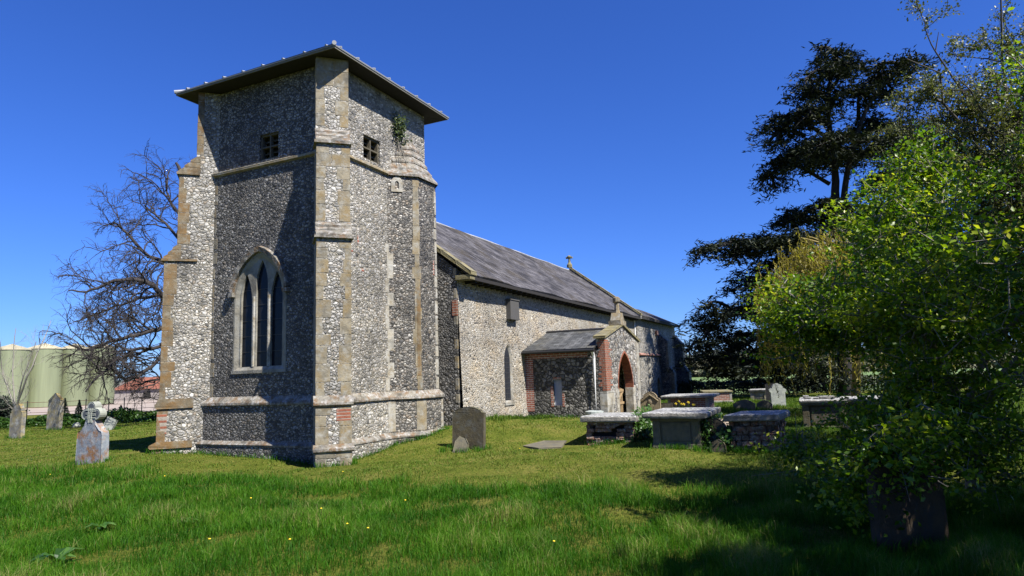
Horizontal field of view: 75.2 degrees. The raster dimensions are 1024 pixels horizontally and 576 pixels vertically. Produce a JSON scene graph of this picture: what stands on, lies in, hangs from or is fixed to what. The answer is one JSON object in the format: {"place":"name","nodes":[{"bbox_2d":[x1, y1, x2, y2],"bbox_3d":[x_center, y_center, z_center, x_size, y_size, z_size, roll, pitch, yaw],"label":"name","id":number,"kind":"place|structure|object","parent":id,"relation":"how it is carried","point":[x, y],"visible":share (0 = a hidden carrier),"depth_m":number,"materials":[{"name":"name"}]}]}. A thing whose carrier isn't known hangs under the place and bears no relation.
{"place":"outdoors","nodes":[
{"label":"outdoors","id":0,"kind":"place"},
{"bbox_2d":[0,387,1023,575],"bbox_3d":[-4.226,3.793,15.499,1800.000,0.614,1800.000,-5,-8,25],"label":"ground","id":1,"kind":"structure","parent":0,"point":[570,442],"depth_m":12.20,"materials":[{"name":"green plant"}]},
{"bbox_2d":[0,395,30,418],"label":"evergreen shrub","id":2,"kind":"object","parent":1,"relation":"on","point":[4,412],"visible":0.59,"depth_m":35.45,"materials":[{"name":"green plant"}]},
{"bbox_2d":[9,403,25,437],"bbox_3d":[-19.999,5.530,26.886,0.684,1.707,0.182,-8,-12,19],"label":"headstone","id":3,"kind":"object","parent":1,"relation":"on","point":[17,420],"visible":0.91,"depth_m":26.84,"materials":[{"name":"grey stone"}]},
{"bbox_2d":[0,321,52,410],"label":"bare tree","id":4,"kind":"object","parent":1,"relation":"on","point":[19,393],"visible":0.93,"depth_m":31.82,"materials":[{"name":"brown plant"}]},
{"bbox_2d":[46,393,63,429],"bbox_3d":[-21.447,5.944,31.211,0.865,2.029,0.188,-5,-10,21],"label":"headstone","id":5,"kind":"object","parent":1,"relation":"on","point":[55,410],"visible":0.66,"depth_m":31.14,"materials":[{"name":"grey stone"}]},
{"bbox_2d":[30,547,84,565],"bbox_3d":[-4.723,2.796,6.873,0.370,0.154,0.518,-5,-8,25],"label":"dock plant","id":6,"kind":"object","parent":1,"relation":"on","point":[62,552],"visible":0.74,"depth_m":6.92,"materials":[{"name":"green plant"}]},
{"bbox_2d":[63,398,68,416],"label":"conifer","id":7,"kind":"object","parent":1,"relation":"on","point":[65,408],"visible":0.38,"depth_m":40.08,"materials":[{"name":"green plant"}]},
{"bbox_2d":[72,422,80,426],"bbox_3d":[-21.325,6.757,32.578,0.340,0.352,0.388,-5,-8,25],"label":"boulder","id":8,"kind":"object","parent":1,"relation":"on","point":[76,424],"visible":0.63,"depth_m":32.47,"materials":[{"name":"grey stone"}]},
{"bbox_2d":[0,407,156,427],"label":"ivy bank","id":9,"kind":"structure","parent":1,"relation":"on","point":[121,414],"depth_m":35.73,"materials":[{"name":"green plant"}]},
{"bbox_2d":[75,400,82,414],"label":"conifer","id":10,"kind":"object","parent":1,"relation":"on","point":[78,409],"visible":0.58,"depth_m":40.04,"materials":[{"name":"green plant"}]},
{"bbox_2d":[26,400,157,414],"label":"yard","id":11,"kind":"structure","parent":1,"relation":"on","point":[116,405],"depth_m":66.81,"materials":[{"name":"concrete"}]},
{"bbox_2d":[0,344,31,408],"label":"silo","id":12,"kind":"object","parent":11,"relation":"on","point":[6,352],"visible":0.71,"depth_m":71.50,"materials":[{"name":"green metal"}]},
{"bbox_2d":[28,343,63,407],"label":"silo","id":13,"kind":"object","parent":11,"relation":"on","point":[45,379],"visible":0.65,"depth_m":74.20,"materials":[{"name":"metal"}]},
{"bbox_2d":[61,343,90,405],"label":"silo","id":14,"kind":"object","parent":11,"relation":"on","point":[73,399],"visible":0.46,"depth_m":77.23,"materials":[{"name":"metal"}]},
{"bbox_2d":[89,345,114,403],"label":"silo","id":15,"kind":"object","parent":11,"relation":"on","point":[94,392],"visible":0.25,"depth_m":80.12,"materials":[{"name":"metal"}]},
{"bbox_2d":[114,377,159,401],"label":"barn","id":16,"kind":"structure","parent":11,"relation":"on","point":[117,395],"depth_m":95.25,"materials":[{"name":"red brick"}]},
{"bbox_2d":[75,401,108,464],"bbox_3d":[-9.920,3.573,15.730,0.824,1.755,0.212,-4,-8,17],"label":"cross headstone","id":17,"kind":"object","parent":1,"relation":"on","point":[92,445],"visible":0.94,"depth_m":15.67,"materials":[{"name":"grey stone"}]},
{"bbox_2d":[26,397,158,419],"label":"fence","id":18,"kind":"object","parent":1,"relation":"on","point":[86,400],"visible":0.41,"depth_m":41.09,"materials":[{"name":"wood"}]},
{"bbox_2d":[85,522,116,529],"bbox_3d":[-5.399,3.147,8.729,0.377,0.119,0.309,5,-10,-41],"label":"dock plant","id":19,"kind":"object","parent":1,"relation":"on","point":[101,526],"visible":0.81,"depth_m":8.73,"materials":[{"name":"green plant"}]},
{"bbox_2d":[103,417,117,429],"bbox_3d":[-18.002,6.159,29.662,0.524,0.778,0.148,14,-21,7],"label":"kerb stone","id":20,"kind":"object","parent":1,"relation":"on","point":[110,423],"visible":0.56,"depth_m":29.66,"materials":[{"name":"grey stone"}]},
{"bbox_2d":[34,140,194,417],"bbox_3d":[-19.018,0.083,37.857,12.274,15.677,18.425,3,-9,-31],"label":"bare tree","id":21,"kind":"object","parent":1,"relation":"on","point":[117,357],"visible":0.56,"depth_m":32.95,"materials":[{"name":"brown plant"}]},
{"bbox_2d":[177,518,199,525],"bbox_3d":[-4.282,3.087,8.747,0.338,0.106,0.301,-5,-8,25],"label":"dock plant","id":22,"kind":"object","parent":1,"relation":"on","point":[187,520],"visible":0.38,"depth_m":8.74,"materials":[{"name":"green plant"}]},
{"bbox_2d":[148,40,692,467],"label":"church","id":23,"kind":"structure","parent":1,"relation":"on","point":[334,291],"depth_m":17.66,"materials":[{"name":"stone"}]},
{"bbox_2d":[228,246,289,373],"bbox_3d":[-6.426,0.524,16.968,2.028,3.270,0.285,-5,-8,25],"label":"west window","id":24,"kind":"structure","parent":23,"relation":"in","point":[260,300],"depth_m":17.05,"materials":[{"name":"stone"}]},
{"bbox_2d":[261,132,277,160],"bbox_3d":[-6.302,-3.711,17.671,0.660,0.700,0.320,-5,-8,25],"label":"belfry window","id":25,"kind":"structure","parent":23,"relation":"in","point":[273,146],"depth_m":17.63,"materials":[{"name":"brown wood"}]},
{"bbox_2d":[363,135,377,163],"bbox_3d":[-3.993,-3.743,18.118,0.320,0.670,0.720,-5,-8,25],"label":"belfry window","id":26,"kind":"structure","parent":23,"relation":"in","point":[367,151],"depth_m":18.17,"materials":[{"name":"brown wood"}]},
{"bbox_2d":[390,108,411,162],"bbox_3d":[-3.188,-4.320,19.071,0.491,1.575,0.988,-5,-8,25],"label":"ivy tuft","id":27,"kind":"object","parent":23,"relation":"attached to","point":[398,126],"visible":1,"depth_m":19.07,"materials":[{"name":"green plant"}]},
{"bbox_2d":[504,344,514,405],"bbox_3d":[-0.155,2.906,22.343,0.170,2.030,0.720,-5,-8,25],"label":"lancet window","id":28,"kind":"structure","parent":23,"relation":"in","point":[508,376],"depth_m":22.42,"materials":[{"name":"grey glass"}]},
{"bbox_2d":[657,378,660,398],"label":"priest door","id":29,"kind":"structure","parent":23,"relation":"in","point":[658,382],"depth_m":40.37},
{"bbox_2d":[452,436,468,452],"bbox_3d":[-1.229,3.836,15.964,0.368,0.547,0.128,0,-28,16],"label":"footstone","id":30,"kind":"object","parent":1,"relation":"on","point":[461,442],"visible":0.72,"depth_m":15.95,"materials":[{"name":"stone"}]},
{"bbox_2d":[452,407,485,449],"bbox_3d":[-1.053,3.566,16.256,0.857,1.312,0.145,-4,-10,23],"label":"headstone","id":31,"kind":"object","parent":1,"relation":"on","point":[469,424],"visible":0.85,"depth_m":16.21,"materials":[{"name":"grey stone"}]},
{"bbox_2d":[1,399,971,555],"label":"grass tufts","id":32,"kind":"object","parent":1,"relation":"on","point":[695,449],"visible":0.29,"depth_m":15.80,"materials":[{"name":"green plant"}]},
{"bbox_2d":[0,455,1023,575],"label":"long grass","id":33,"kind":"structure","parent":1,"relation":"on","point":[310,516],"depth_m":7.66,"materials":[{"name":"green plant"}]},
{"bbox_2d":[523,440,566,448],"bbox_3d":[0.774,3.918,16.366,0.997,0.190,1.396,-3,-8,11],"label":"ledger stone","id":34,"kind":"object","parent":1,"relation":"on","point":[550,444],"visible":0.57,"depth_m":16.32,"materials":[{"name":"grey stone"}]},
{"bbox_2d":[580,412,641,444],"bbox_3d":[2.704,3.694,16.920,1.406,0.953,2.143,-4,-9,21],"label":"chest tomb","id":35,"kind":"object","parent":1,"relation":"on","point":[602,426],"visible":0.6,"depth_m":16.12,"materials":[{"name":"grey stone"}]},
{"bbox_2d":[629,404,653,441],"bbox_3d":[3.309,3.501,16.706,0.426,1.200,2.467,-5,-8,22],"label":"ivy","id":36,"kind":"object","parent":35,"relation":"on","point":[644,427],"visible":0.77,"depth_m":16.32,"materials":[{"name":"green plant"}]},
{"bbox_2d":[640,392,660,410],"bbox_3d":[5.058,4.361,24.242,0.742,1.151,0.187,-5,-10,25],"label":"headstone","id":37,"kind":"object","parent":1,"relation":"on","point":[652,399],"visible":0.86,"depth_m":24.22,"materials":[{"name":"beige stone"}]},
{"bbox_2d":[661,403,672,407],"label":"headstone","id":38,"kind":"object","parent":1,"relation":"on","point":[666,405],"visible":0.24,"depth_m":25.05,"materials":[{"name":"grey stone"}]},
{"bbox_2d":[642,407,720,448],"bbox_3d":[4.030,3.395,15.527,1.424,1.086,2.307,-5,-8,24],"label":"chest tomb","id":39,"kind":"object","parent":1,"relation":"on","point":[671,426],"visible":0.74,"depth_m":14.71,"materials":[{"name":"stone"}]},
{"bbox_2d":[692,405,724,448],"bbox_3d":[4.614,3.305,15.384,0.506,1.093,2.442,-5,-8,25],"label":"ivy","id":40,"kind":"object","parent":39,"relation":"attached to","point":[707,429],"visible":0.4,"depth_m":14.62,"materials":[{"name":"green plant"}]},
{"bbox_2d":[661,393,719,407],"bbox_3d":[7.133,4.727,26.361,1.988,1.008,2.492,-5,-8,22],"label":"chest tomb","id":41,"kind":"object","parent":1,"relation":"on","point":[702,399],"visible":0.51,"depth_m":25.51,"materials":[{"name":"stone"}]},
{"bbox_2d":[701,417,726,442],"bbox_3d":[4.476,3.344,14.720,0.543,0.935,0.125,-1,-14,18],"label":"headstone","id":42,"kind":"object","parent":1,"relation":"on","point":[718,423],"visible":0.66,"depth_m":14.72,"materials":[{"name":"grey stone"}]},
{"bbox_2d":[700,389,732,402],"bbox_3d":[10.386,5.666,33.811,1.427,0.912,2.124,-3,-8,11],"label":"chest tomb","id":43,"kind":"object","parent":1,"relation":"on","point":[725,395],"visible":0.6,"depth_m":32.82,"materials":[{"name":"stone"}]},
{"bbox_2d":[711,439,726,452],"bbox_3d":[4.359,3.434,14.045,0.342,0.472,0.114,-5,-11,25],"label":"footstone","id":44,"kind":"object","parent":1,"relation":"on","point":[716,444],"visible":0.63,"depth_m":14.02,"materials":[{"name":"grey stone"}]},
{"bbox_2d":[710,422,736,451],"bbox_3d":[4.899,3.355,14.826,0.642,0.834,2.200,-5,-8,25],"label":"ivy","id":45,"kind":"object","parent":1,"relation":"on","point":[726,438],"visible":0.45,"depth_m":14.18,"materials":[{"name":"green plant"}]},
{"bbox_2d":[733,399,755,410],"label":"headstone","id":46,"kind":"object","parent":1,"relation":"on","point":[744,404],"visible":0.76,"depth_m":26.56,"materials":[{"name":"stone"}]},
{"bbox_2d":[723,410,789,451],"bbox_3d":[5.478,3.284,14.678,1.135,1.065,1.975,-7,-10,28],"label":"chest tomb","id":47,"kind":"object","parent":1,"relation":"on","point":[746,426],"visible":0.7,"depth_m":14.00,"materials":[{"name":"grey stone"}]},
{"bbox_2d":[748,388,765,399],"bbox_3d":[12.819,5.649,34.223,0.966,0.905,1.968,-5,-8,25],"label":"chest tomb","id":48,"kind":"object","parent":1,"relation":"on","point":[759,393],"visible":0.38,"depth_m":33.48,"materials":[{"name":"grey stone"}]},
{"bbox_2d":[756,400,772,408],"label":"headstone","id":49,"kind":"object","parent":1,"relation":"on","point":[763,404],"visible":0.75,"depth_m":27.09,"materials":[{"name":"stone"}]},
{"bbox_2d":[765,383,773,400],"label":"headstone","id":50,"kind":"object","parent":1,"relation":"on","point":[767,387],"visible":0.35,"depth_m":32.07,"materials":[{"name":"grey stone"}]},
{"bbox_2d":[768,383,786,405],"bbox_3d":[11.318,4.697,28.284,0.734,1.286,0.153,-2,-8,2],"label":"headstone","id":51,"kind":"object","parent":1,"relation":"on","point":[775,399],"visible":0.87,"depth_m":28.24,"materials":[{"name":"grey stone"}]},
{"bbox_2d":[663,38,950,395],"bbox_3d":[16.931,-3.887,37.501,17.021,20.857,11.155,-2,-8,1],"label":"cedar tree","id":52,"kind":"object","parent":1,"relation":"on","point":[828,151],"visible":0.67,"depth_m":37.09,"materials":[{"name":"green plant"}]},
{"bbox_2d":[799,395,847,429],"bbox_3d":[8.937,3.683,19.058,1.228,1.198,1.979,-5,-8,23],"label":"chest tomb","id":53,"kind":"object","parent":1,"relation":"on","point":[809,405],"visible":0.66,"depth_m":18.35,"materials":[{"name":"grey stone"}]},
{"bbox_2d":[641,370,1021,395],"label":"hedge","id":54,"kind":"object","parent":1,"relation":"on","point":[704,385],"visible":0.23,"depth_m":43.84,"materials":[{"name":"green plant"}]},
{"bbox_2d":[753,225,955,397],"bbox_3d":[11.584,1.160,22.848,6.111,7.082,6.156,-5,-8,25],"label":"willow tree","id":55,"kind":"object","parent":1,"relation":"on","point":[804,263],"visible":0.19,"depth_m":22.88,"materials":[{"name":"green plant"}]},
{"bbox_2d":[846,395,880,429],"bbox_3d":[9.950,3.655,18.786,0.954,1.138,1.946,-6,-8,27],"label":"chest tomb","id":56,"kind":"object","parent":1,"relation":"on","point":[851,398],"visible":0.07,"depth_m":18.15,"materials":[{"name":"grey stone"}]},
{"bbox_2d":[728,39,1023,537],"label":"hawthorn bush","id":57,"kind":"object","parent":1,"relation":"on","point":[919,296],"visible":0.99,"depth_m":7.17,"materials":[{"name":"green plant"}]},
{"bbox_2d":[864,443,949,553],"bbox_3d":[3.756,2.130,6.305,0.762,1.300,0.124,0,-8,-12],"label":"headstone","id":58,"kind":"object","parent":1,"relation":"on","point":[929,513],"visible":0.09,"depth_m":6.25,"materials":[{"name":"grey stone"}]},
{"bbox_2d":[854,0,1023,366],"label":"thorn tree","id":59,"kind":"object","parent":1,"relation":"on","point":[977,112],"visible":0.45,"depth_m":12.18,"materials":[{"name":"green plant"}]},
{"bbox_2d":[0,0,1023,379],"label":"sky","id":60,"kind":"structure","parent":0,"point":[609,136],"materials":[{"name":"blue"}]},
{"bbox_2d":[692,368,1021,393],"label":"field","id":61,"kind":"structure","parent":0,"point":[699,378],"depth_m":117.40,"materials":[{"name":"green plant"}]},
{"bbox_2d":[685,342,1021,357],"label":"wood","id":62,"kind":"object","parent":61,"relation":"on","point":[810,353],"depth_m":235.40,"materials":[{"name":"green plant"}]},
{"bbox_2d":[686,348,1022,376],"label":"scrub","id":63,"kind":"object","parent":61,"relation":"on","point":[822,356],"visible":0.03,"depth_m":160.76,"materials":[{"name":"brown plant"}]}
]}

